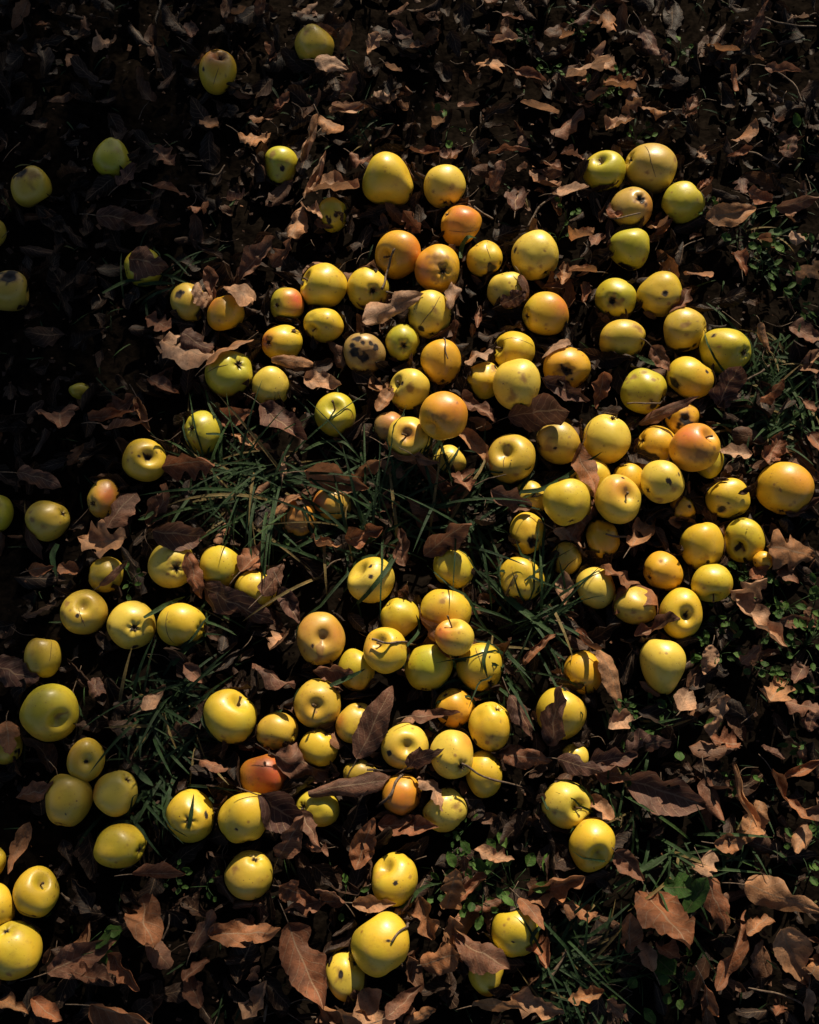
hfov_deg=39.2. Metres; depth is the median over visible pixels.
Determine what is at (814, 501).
fallen leaf
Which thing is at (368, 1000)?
fallen leaf
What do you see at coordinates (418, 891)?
grass sprig
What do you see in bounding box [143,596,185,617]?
grass sprig
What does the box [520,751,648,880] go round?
grass tuft
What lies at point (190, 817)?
grass sprig
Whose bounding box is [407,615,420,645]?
grass sprig
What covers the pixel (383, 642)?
twig
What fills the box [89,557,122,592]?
apple
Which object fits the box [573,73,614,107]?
weed plant
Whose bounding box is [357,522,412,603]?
grass sprig
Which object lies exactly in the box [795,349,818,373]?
fallen leaf
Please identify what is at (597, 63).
fallen leaf
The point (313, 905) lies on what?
fallen leaf
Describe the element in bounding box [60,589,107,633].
apple
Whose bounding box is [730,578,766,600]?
fallen leaf
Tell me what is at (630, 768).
weed plant
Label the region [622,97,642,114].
fallen leaf
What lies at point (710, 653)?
fallen leaf
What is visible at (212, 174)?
twig
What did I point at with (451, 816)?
apple
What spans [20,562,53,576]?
fallen leaf
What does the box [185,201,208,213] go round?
fallen leaf
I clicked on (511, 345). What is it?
apple
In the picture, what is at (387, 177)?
apple
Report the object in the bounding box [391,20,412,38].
fallen leaf
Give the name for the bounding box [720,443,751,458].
fallen leaf
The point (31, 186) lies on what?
apple
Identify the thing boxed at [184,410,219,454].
apple
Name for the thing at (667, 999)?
weed plant
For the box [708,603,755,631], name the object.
weed plant
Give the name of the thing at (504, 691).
grass sprig
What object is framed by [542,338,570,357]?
fallen leaf
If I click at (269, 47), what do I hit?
fallen leaf
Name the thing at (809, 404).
fallen leaf
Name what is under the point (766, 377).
grass tuft
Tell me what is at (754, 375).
twig
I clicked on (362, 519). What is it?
grass tuft
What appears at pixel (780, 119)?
fallen leaf
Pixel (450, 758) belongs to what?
apple
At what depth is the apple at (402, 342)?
1.76 m
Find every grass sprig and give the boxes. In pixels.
[49,543,58,578]
[96,377,135,417]
[102,279,141,293]
[131,764,153,785]
[138,281,172,285]
[138,511,153,519]
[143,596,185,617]
[172,640,202,665]
[187,794,193,828]
[206,432,225,436]
[300,439,354,453]
[301,469,372,507]
[329,669,364,686]
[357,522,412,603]
[397,492,471,511]
[399,883,440,908]
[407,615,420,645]
[459,235,475,257]
[482,640,490,677]
[486,474,510,490]
[489,578,572,649]
[499,687,510,696]
[519,452,601,493]
[530,926,540,946]
[533,969,556,989]
[614,851,671,887]
[634,354,654,364]
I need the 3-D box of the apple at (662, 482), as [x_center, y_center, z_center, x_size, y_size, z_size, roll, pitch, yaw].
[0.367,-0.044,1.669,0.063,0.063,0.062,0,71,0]
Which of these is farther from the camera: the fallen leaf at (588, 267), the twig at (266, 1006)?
the fallen leaf at (588, 267)
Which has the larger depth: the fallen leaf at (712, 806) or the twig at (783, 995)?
the fallen leaf at (712, 806)
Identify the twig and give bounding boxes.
[60,892,72,903]
[162,914,169,939]
[199,165,224,175]
[258,979,268,1021]
[319,558,344,576]
[367,768,415,772]
[372,638,415,644]
[376,773,404,807]
[381,248,394,289]
[391,921,411,942]
[427,200,474,212]
[441,474,505,496]
[462,763,521,786]
[473,206,493,219]
[526,195,557,227]
[549,950,566,979]
[595,198,640,218]
[605,533,626,537]
[627,400,661,403]
[675,238,703,254]
[747,365,769,380]
[748,151,778,166]
[748,987,813,1017]
[765,17,816,26]
[776,72,802,102]
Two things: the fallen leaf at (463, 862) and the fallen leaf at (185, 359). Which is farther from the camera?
the fallen leaf at (185, 359)
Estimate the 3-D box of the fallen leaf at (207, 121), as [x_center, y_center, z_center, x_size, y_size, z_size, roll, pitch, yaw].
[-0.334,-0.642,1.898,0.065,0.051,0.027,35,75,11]
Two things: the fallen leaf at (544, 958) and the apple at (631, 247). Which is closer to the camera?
the fallen leaf at (544, 958)
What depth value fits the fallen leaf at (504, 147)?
1.87 m
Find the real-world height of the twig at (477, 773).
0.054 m
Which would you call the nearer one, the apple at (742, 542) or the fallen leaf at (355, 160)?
the apple at (742, 542)
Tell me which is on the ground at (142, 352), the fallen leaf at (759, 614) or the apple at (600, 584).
the apple at (600, 584)
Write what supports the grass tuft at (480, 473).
on the ground at (142, 352)
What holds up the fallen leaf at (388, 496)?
on the grass tuft at (392, 480)
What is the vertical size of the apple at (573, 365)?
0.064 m
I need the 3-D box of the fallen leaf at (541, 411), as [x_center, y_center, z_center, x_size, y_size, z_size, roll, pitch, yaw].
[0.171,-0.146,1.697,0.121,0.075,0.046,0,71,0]
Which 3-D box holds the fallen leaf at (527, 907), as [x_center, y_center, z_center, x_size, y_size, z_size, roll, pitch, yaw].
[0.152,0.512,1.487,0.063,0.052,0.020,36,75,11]
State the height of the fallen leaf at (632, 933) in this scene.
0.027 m
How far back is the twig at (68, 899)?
1.51 m
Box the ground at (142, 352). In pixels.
[0,0,818,1023]
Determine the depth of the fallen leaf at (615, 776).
1.55 m
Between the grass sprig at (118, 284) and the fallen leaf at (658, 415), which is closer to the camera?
the fallen leaf at (658, 415)
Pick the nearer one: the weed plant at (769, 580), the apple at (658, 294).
the weed plant at (769, 580)
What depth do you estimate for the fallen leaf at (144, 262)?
1.79 m
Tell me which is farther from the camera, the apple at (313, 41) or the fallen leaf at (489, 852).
the apple at (313, 41)
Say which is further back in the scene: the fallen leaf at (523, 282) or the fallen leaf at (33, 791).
the fallen leaf at (523, 282)
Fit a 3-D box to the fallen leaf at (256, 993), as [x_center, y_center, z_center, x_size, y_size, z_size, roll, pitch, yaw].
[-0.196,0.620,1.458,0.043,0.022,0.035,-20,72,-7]
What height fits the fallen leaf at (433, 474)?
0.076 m
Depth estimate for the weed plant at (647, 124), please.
1.90 m
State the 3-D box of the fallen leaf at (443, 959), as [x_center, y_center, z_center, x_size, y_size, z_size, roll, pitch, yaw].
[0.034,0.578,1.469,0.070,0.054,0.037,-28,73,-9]
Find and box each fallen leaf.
[0,465,60,489]
[0,654,38,687]
[0,711,19,754]
[0,992,27,1013]
[16,780,52,802]
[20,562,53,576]
[20,939,115,980]
[30,995,61,1021]
[35,404,79,427]
[57,561,78,574]
[65,1004,149,1023]
[68,961,113,984]
[78,519,126,558]
[81,418,150,429]
[87,205,136,230]
[87,403,138,421]
[87,677,105,698]
[92,29,115,51]
[93,561,127,590]
[104,492,139,527]
[106,393,134,417]
[107,952,139,991]
[108,162,136,195]
[114,861,185,878]
[124,211,157,225]
[124,893,163,949]
[129,246,168,279]
[129,384,149,431]
[129,684,165,715]
[132,483,169,544]
[139,373,178,393]
[142,181,189,196]
[145,311,170,331]
[145,941,173,969]
[152,521,207,550]
[153,144,175,165]
[159,331,213,369]
[162,453,214,481]
[180,328,213,353]
[181,957,209,980]
[182,552,203,598]
[182,975,209,1018]
[183,20,198,36]
[183,662,202,682]
[184,918,280,947]
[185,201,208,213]
[186,909,216,965]
[187,757,230,772]
[191,282,212,308]
[195,339,253,375]
[196,116,218,127]
[203,266,218,300]
[203,581,275,623]
[218,406,254,426]
[221,188,244,200]
[223,283,255,305]
[224,433,274,452]
[225,235,274,294]
[227,125,270,146]
[228,5,245,14]
[229,541,268,585]
[237,787,302,833]
[238,981,266,1019]
[244,393,307,440]
[246,965,259,980]
[247,563,284,609]
[252,663,295,689]
[254,0,264,25]
[255,742,339,782]
[264,40,276,60]
[266,630,288,649]
[267,239,291,267]
[267,492,301,523]
[270,91,289,119]
[271,355,312,368]
[272,880,309,905]
[273,816,303,869]
[274,572,299,622]
[278,899,326,1009]
[279,452,286,486]
[283,462,368,493]
[284,896,337,915]
[286,206,307,238]
[293,370,341,389]
[293,809,320,849]
[295,1,317,16]
[295,150,325,205]
[300,113,317,162]
[301,200,322,217]
[302,169,359,197]
[303,54,348,71]
[306,842,327,855]
[308,772,390,797]
[310,533,339,547]
[313,664,352,686]
[314,105,343,133]
[315,889,354,916]
[318,1005,368,1023]
[328,101,364,112]
[338,71,358,98]
[339,894,396,912]
[343,148,372,168]
[345,523,382,548]
[347,685,393,777]
[349,818,376,869]
[352,987,396,1023]
[355,455,393,481]
[362,290,423,325]
[366,31,381,53]
[368,376,390,390]
[368,436,439,465]
[369,985,420,1023]
[372,90,396,104]
[375,385,394,410]
[376,489,395,512]
[378,814,437,835]
[379,58,401,70]
[380,460,420,477]
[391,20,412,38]
[393,528,409,565]
[394,898,415,914]
[395,747,443,774]
[396,708,459,723]
[398,581,408,597]
[400,448,452,491]
[401,211,420,232]
[404,1006,435,1023]
[409,145,438,153]
[411,897,439,939]
[416,776,443,810]
[416,941,461,975]
[418,603,453,658]
[423,523,471,557]
[431,115,445,129]
[435,91,450,99]
[439,145,462,158]
[439,869,465,908]
[439,927,509,974]
[444,282,461,309]
[444,916,465,962]
[450,468,475,490]
[451,312,458,345]
[455,998,528,1013]
[457,101,478,106]
[458,856,471,883]
[459,428,490,469]
[460,872,486,900]
[461,389,495,422]
[464,348,492,365]
[468,897,503,911]
[474,305,481,327]
[474,844,513,862]
[476,56,504,72]
[483,393,569,431]
[483,744,551,769]
[488,143,529,153]
[488,160,505,191]
[490,485,531,512]
[491,28,517,43]
[493,289,526,308]
[494,11,523,19]
[502,677,533,739]
[504,64,546,81]
[504,186,528,217]
[510,888,544,929]
[510,987,564,1019]
[514,634,555,673]
[515,266,528,301]
[521,99,558,113]
[526,934,549,967]
[527,875,585,907]
[535,364,590,401]
[538,521,583,550]
[539,181,588,196]
[539,684,566,745]
[542,159,561,169]
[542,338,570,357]
[545,753,602,775]
[550,107,584,139]
[554,900,597,922]
[555,571,573,605]
[556,261,571,283]
[559,27,574,37]
[561,144,584,159]
[566,2,594,26]
[566,53,611,76]
[566,499,604,543]
[568,226,594,240]
[568,264,606,272]
[568,985,604,1005]
[571,423,599,499]
[573,627,601,649]
[578,87,607,104]
[580,281,590,305]
[582,632,621,707]
[589,233,605,246]
[590,746,637,771]
[590,771,705,816]
[590,793,621,820]
[591,41,615,72]
[591,371,611,407]
[594,762,631,785]
[599,563,658,614]
[600,9,616,32]
[603,73,636,88]
[604,114,633,129]
[606,203,622,217]
[606,997,627,1021]
[608,708,632,729]
[612,847,644,880]
[620,912,643,955]
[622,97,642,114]
[623,517,655,557]
[626,728,670,755]
[630,396,699,430]
[633,11,662,54]
[634,611,679,636]
[634,881,694,949]
[637,942,659,984]
[641,106,686,119]
[641,338,669,370]
[652,218,672,239]
[654,938,679,959]
[659,48,670,63]
[670,287,692,311]
[673,687,696,715]
[682,95,699,117]
[683,271,713,276]
[690,850,718,876]
[694,847,730,932]
[695,965,718,1018]
[697,145,707,158]
[697,176,712,189]
[697,757,723,820]
[699,42,739,50]
[701,635,719,674]
[701,833,746,853]
[704,694,730,737]
[705,202,755,226]
[708,366,746,407]
[711,726,740,748]
[715,910,748,990]
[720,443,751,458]
[722,875,818,913]
[727,141,761,156]
[728,248,748,274]
[730,63,738,90]
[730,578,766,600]
[732,176,748,193]
[732,762,760,828]
[735,592,787,646]
[736,799,769,842]
[739,645,760,665]
[744,0,768,44]
[745,565,769,581]
[746,913,774,935]
[748,185,772,204]
[750,61,802,72]
[756,315,769,351]
[757,195,818,214]
[757,675,795,701]
[758,232,774,247]
[758,754,814,820]
[760,379,784,405]
[761,432,786,463]
[761,744,784,758]
[766,529,814,571]
[772,112,784,126]
[772,1005,787,1016]
[773,927,813,988]
[774,568,798,583]
[775,614,815,628]
[776,134,797,165]
[784,231,808,244]
[784,760,818,777]
[785,497,818,516]
[785,699,818,716]
[787,12,815,21]
[789,317,818,342]
[790,819,811,853]
[791,654,809,682]
[795,260,818,284]
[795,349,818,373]
[798,396,816,411]
[801,426,818,449]
[801,703,818,731]
[802,954,818,980]
[803,976,816,1020]
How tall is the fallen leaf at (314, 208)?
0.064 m
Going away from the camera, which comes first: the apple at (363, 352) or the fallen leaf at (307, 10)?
the apple at (363, 352)
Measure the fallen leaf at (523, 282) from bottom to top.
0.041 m
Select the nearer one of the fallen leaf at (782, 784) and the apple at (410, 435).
the fallen leaf at (782, 784)
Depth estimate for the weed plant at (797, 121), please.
1.91 m
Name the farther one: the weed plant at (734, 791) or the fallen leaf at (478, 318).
the fallen leaf at (478, 318)
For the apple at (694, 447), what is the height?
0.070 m
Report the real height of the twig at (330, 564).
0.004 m
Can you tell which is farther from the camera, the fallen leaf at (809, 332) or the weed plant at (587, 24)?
the weed plant at (587, 24)
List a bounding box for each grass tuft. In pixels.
[72,725,236,857]
[78,615,252,791]
[120,229,216,334]
[142,394,373,598]
[147,381,322,536]
[196,600,250,646]
[242,446,434,636]
[255,393,530,616]
[272,62,326,112]
[312,85,382,150]
[371,405,568,610]
[379,621,587,750]
[428,506,615,731]
[512,887,654,1023]
[517,919,631,1023]
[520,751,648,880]
[597,768,772,974]
[602,692,703,770]
[673,801,796,885]
[699,333,808,434]
[704,301,818,425]
[714,407,808,472]
[724,187,799,288]
[730,348,818,462]
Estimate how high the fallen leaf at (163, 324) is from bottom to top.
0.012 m
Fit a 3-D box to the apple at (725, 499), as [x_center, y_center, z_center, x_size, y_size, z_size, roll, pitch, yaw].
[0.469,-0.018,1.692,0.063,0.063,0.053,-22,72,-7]
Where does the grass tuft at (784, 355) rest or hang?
on the ground at (142, 352)
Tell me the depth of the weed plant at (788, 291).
1.80 m
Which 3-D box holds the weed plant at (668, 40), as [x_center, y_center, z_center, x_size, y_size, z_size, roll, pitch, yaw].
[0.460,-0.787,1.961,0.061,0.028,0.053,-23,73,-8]
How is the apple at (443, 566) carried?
on the ground at (142, 352)
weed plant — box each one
[82,925,122,963]
[122,561,143,600]
[163,859,192,894]
[181,870,219,901]
[262,510,316,545]
[338,873,368,920]
[425,872,443,903]
[434,103,465,147]
[443,840,513,929]
[444,814,477,840]
[451,842,472,865]
[461,868,504,912]
[462,832,549,911]
[516,26,532,45]
[536,57,564,76]
[542,851,709,974]
[547,220,568,243]
[554,196,580,219]
[567,18,589,41]
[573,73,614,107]
[604,64,630,94]
[605,950,669,1023]
[613,698,637,718]
[621,739,641,786]
[627,121,657,145]
[640,695,713,760]
[648,690,677,720]
[655,947,695,1009]
[666,36,695,65]
[683,867,705,910]
[690,630,744,666]
[698,196,717,213]
[699,615,726,646]
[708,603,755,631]
[720,771,763,795]
[721,204,784,251]
[727,561,748,582]
[727,656,780,681]
[732,563,772,597]
[745,569,792,602]
[748,232,807,266]
[748,245,781,290]
[749,601,795,647]
[765,578,818,629]
[775,670,814,698]
[777,731,818,767]
[783,278,816,320]
[783,824,818,885]
[784,619,818,670]
[787,113,818,155]
[787,233,813,287]
[795,572,818,635]
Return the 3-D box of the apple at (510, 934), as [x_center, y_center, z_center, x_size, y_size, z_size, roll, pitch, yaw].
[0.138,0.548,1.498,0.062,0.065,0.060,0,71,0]
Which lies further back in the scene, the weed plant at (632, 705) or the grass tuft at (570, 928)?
the weed plant at (632, 705)
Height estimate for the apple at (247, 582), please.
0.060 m
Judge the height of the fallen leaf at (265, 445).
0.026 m
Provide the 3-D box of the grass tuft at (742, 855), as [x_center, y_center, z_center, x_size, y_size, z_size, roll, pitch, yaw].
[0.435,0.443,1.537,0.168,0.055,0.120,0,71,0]
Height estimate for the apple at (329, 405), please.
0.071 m
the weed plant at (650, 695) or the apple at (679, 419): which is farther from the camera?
the apple at (679, 419)
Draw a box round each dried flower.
[713,476,728,480]
[738,486,753,494]
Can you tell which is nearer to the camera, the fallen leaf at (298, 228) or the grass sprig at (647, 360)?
the grass sprig at (647, 360)
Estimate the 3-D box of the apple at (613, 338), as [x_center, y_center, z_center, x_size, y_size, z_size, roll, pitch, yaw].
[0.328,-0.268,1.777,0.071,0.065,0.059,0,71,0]
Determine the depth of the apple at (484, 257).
1.80 m
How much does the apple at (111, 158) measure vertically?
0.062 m
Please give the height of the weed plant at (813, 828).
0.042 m
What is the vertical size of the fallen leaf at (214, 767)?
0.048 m
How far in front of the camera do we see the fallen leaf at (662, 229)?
1.84 m
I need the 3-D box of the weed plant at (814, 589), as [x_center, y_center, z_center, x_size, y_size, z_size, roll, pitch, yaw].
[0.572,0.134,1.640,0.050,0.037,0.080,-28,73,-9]
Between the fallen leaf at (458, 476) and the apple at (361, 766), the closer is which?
the apple at (361, 766)
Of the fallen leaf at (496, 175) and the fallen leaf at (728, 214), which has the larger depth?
the fallen leaf at (496, 175)
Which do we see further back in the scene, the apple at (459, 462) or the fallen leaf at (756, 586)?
the apple at (459, 462)
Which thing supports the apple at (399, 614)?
on the ground at (142, 352)
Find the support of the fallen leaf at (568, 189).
on the ground at (142, 352)
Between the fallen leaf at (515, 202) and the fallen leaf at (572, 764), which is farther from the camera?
the fallen leaf at (515, 202)
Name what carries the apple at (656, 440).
on the ground at (142, 352)
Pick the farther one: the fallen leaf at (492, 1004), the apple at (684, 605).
the apple at (684, 605)
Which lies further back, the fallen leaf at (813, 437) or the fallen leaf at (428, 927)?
the fallen leaf at (813, 437)
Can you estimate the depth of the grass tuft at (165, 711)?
1.59 m
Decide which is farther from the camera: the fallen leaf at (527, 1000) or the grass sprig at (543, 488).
the grass sprig at (543, 488)
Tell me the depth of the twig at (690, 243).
1.84 m
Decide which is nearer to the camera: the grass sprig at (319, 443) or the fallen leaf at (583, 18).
the grass sprig at (319, 443)
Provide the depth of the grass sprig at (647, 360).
1.76 m
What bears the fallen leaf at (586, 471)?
on the ground at (142, 352)
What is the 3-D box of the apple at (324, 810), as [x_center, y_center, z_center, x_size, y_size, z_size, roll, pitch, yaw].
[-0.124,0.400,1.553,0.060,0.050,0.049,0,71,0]
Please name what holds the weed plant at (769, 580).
on the ground at (142, 352)
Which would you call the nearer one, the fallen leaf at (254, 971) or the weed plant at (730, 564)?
the fallen leaf at (254, 971)
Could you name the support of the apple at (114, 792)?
on the ground at (142, 352)
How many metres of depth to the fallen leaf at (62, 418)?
1.70 m
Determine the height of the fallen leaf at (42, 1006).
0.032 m
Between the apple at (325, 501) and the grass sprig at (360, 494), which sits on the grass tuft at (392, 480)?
the grass sprig at (360, 494)
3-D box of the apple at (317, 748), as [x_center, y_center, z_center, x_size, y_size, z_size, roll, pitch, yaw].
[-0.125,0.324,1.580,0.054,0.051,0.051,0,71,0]
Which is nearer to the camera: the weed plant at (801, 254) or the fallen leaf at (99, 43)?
the weed plant at (801, 254)
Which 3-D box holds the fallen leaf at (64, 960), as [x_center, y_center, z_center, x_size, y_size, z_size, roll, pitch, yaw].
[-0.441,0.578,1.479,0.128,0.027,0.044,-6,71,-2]
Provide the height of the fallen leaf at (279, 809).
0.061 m
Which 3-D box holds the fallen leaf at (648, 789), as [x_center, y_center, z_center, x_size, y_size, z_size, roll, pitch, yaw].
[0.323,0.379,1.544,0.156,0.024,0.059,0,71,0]
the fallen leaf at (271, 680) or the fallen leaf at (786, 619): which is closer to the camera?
the fallen leaf at (271, 680)
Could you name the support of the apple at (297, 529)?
on the ground at (142, 352)
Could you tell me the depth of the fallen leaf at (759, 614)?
1.60 m
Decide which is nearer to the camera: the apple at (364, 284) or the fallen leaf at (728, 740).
the fallen leaf at (728, 740)
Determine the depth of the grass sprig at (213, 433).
1.70 m
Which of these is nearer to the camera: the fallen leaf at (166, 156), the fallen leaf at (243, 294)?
the fallen leaf at (243, 294)
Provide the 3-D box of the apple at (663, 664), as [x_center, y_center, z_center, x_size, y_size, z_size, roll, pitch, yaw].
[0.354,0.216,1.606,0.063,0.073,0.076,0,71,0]
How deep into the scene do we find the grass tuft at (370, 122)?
1.92 m
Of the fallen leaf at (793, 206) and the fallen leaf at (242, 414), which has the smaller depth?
the fallen leaf at (242, 414)
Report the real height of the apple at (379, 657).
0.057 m
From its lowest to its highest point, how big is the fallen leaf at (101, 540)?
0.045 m
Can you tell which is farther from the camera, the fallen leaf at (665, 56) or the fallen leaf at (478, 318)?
the fallen leaf at (665, 56)
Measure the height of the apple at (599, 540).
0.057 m
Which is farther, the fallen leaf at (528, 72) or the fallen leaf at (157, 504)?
the fallen leaf at (528, 72)
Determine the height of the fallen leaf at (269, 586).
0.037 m
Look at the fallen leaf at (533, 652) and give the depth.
1.60 m
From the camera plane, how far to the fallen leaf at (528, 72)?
1.94 m
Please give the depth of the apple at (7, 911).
1.50 m
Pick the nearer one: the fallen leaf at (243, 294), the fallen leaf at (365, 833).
the fallen leaf at (365, 833)
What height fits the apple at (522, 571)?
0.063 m
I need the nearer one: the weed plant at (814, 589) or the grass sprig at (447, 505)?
the weed plant at (814, 589)
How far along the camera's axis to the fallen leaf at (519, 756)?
1.56 m
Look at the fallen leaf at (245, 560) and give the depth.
1.64 m
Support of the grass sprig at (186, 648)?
on the ground at (142, 352)
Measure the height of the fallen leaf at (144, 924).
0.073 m
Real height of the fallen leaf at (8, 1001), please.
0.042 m
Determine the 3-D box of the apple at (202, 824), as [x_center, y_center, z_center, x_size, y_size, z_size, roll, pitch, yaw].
[-0.295,0.408,1.544,0.065,0.066,0.070,0,71,0]
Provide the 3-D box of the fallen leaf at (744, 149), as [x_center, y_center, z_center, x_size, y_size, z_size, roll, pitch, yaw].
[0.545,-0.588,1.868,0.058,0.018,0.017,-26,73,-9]
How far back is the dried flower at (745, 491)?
1.66 m
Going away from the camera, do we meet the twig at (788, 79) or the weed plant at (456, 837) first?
the weed plant at (456, 837)
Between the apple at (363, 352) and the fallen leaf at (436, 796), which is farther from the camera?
the apple at (363, 352)
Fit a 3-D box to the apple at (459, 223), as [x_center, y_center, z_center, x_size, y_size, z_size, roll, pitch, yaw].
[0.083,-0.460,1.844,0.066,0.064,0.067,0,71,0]
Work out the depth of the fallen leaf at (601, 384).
1.72 m
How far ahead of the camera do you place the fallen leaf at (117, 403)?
1.73 m
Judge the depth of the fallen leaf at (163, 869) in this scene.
1.51 m
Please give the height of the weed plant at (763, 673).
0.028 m
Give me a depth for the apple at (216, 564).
1.64 m
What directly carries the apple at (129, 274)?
on the ground at (142, 352)
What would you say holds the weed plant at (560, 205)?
on the ground at (142, 352)
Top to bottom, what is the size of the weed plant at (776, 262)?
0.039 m
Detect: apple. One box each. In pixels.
[0,220,6,245]
[0,270,28,310]
[0,495,13,531]
[0,736,22,764]
[0,848,5,872]
[0,883,14,924]
[0,920,42,980]
[11,166,51,207]
[13,866,59,917]
[19,684,78,741]
[24,638,61,677]
[25,500,69,540]
[45,774,92,826]
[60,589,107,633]
[67,738,104,781]
[69,383,89,398]
[87,479,118,518]
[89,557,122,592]
[93,137,130,178]
[93,770,137,816]
[93,823,146,867]
[107,601,155,648]
[122,438,165,481]
[124,249,161,286]
[148,545,192,587]
[157,603,205,645]
[166,789,214,842]
[170,283,203,321]
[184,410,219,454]
[199,49,236,94]
[200,545,239,586]
[203,689,256,743]
[205,350,252,397]
[207,295,244,330]
[218,792,265,842]
[224,850,272,899]
[234,570,276,606]
[239,754,286,793]
[252,366,288,402]
[256,712,297,750]
[262,325,302,357]
[265,146,297,185]
[270,288,303,318]
[280,497,316,535]
[294,679,340,728]
[295,24,333,62]
[296,791,339,826]
[297,612,344,664]
[299,729,337,765]
[300,263,346,307]
[303,308,343,342]
[313,490,350,519]
[315,392,355,436]
[319,197,346,232]
[326,951,364,1001]
[335,703,367,742]
[338,648,374,691]
[343,333,385,372]
[343,759,376,777]
[347,267,388,309]
[347,557,394,602]
[351,911,408,977]
[362,152,412,205]
[363,627,406,673]
[372,852,417,906]
[374,411,400,441]
[375,230,420,279]
[380,598,419,636]
[381,723,428,769]
[382,774,421,815]
[385,324,419,360]
[388,417,430,455]
[389,368,429,409]
[404,645,452,690]
[408,290,450,338]
[415,244,458,292]
[419,391,467,439]
[420,339,460,384]
[420,589,471,623]
[422,788,466,831]
[424,164,465,208]
[430,730,472,778]
[433,445,465,472]
[433,550,472,588]
[434,615,473,655]
[435,688,474,727]
[441,205,481,245]
[456,643,501,691]
[466,240,502,276]
[466,750,501,797]
[467,362,497,398]
[468,702,510,751]
[468,944,503,996]
[487,272,522,309]
[488,434,535,483]
[491,909,538,956]
[493,359,540,409]
[494,331,534,365]
[499,557,544,600]
[509,512,543,553]
[511,230,558,280]
[517,480,543,511]
[522,292,568,335]
[536,422,579,464]
[536,687,585,739]
[541,781,590,828]
[542,479,589,525]
[543,347,590,387]
[552,541,581,574]
[562,743,588,762]
[563,651,601,694]
[569,819,614,871]
[570,459,610,496]
[576,567,615,608]
[583,150,625,191]
[583,414,630,463]
[585,520,619,558]
[594,474,640,523]
[595,278,636,319]
[599,319,645,355]
[608,228,649,270]
[611,187,652,225]
[613,463,643,496]
[613,586,656,624]
[620,368,666,413]
[625,143,676,193]
[636,271,681,316]
[637,426,673,459]
[639,639,685,694]
[640,460,684,503]
[643,551,682,590]
[659,588,702,638]
[661,181,704,223]
[663,307,705,351]
[665,403,698,434]
[666,356,713,399]
[669,423,719,471]
[670,496,695,517]
[680,522,723,569]
[691,564,732,602]
[697,447,723,478]
[699,328,750,373]
[705,478,749,518]
[723,518,764,562]
[753,551,772,568]
[756,462,814,513]
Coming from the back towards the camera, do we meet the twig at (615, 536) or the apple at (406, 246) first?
the apple at (406, 246)
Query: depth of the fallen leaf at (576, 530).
1.67 m
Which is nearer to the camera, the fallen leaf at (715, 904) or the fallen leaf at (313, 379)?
the fallen leaf at (715, 904)
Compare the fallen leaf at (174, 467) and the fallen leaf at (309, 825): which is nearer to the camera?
the fallen leaf at (309, 825)
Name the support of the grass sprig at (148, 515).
on the fallen leaf at (157, 504)
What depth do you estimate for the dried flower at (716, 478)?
1.67 m
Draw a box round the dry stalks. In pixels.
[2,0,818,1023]
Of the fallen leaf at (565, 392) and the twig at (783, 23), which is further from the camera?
the twig at (783, 23)
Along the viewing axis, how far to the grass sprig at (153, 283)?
1.80 m

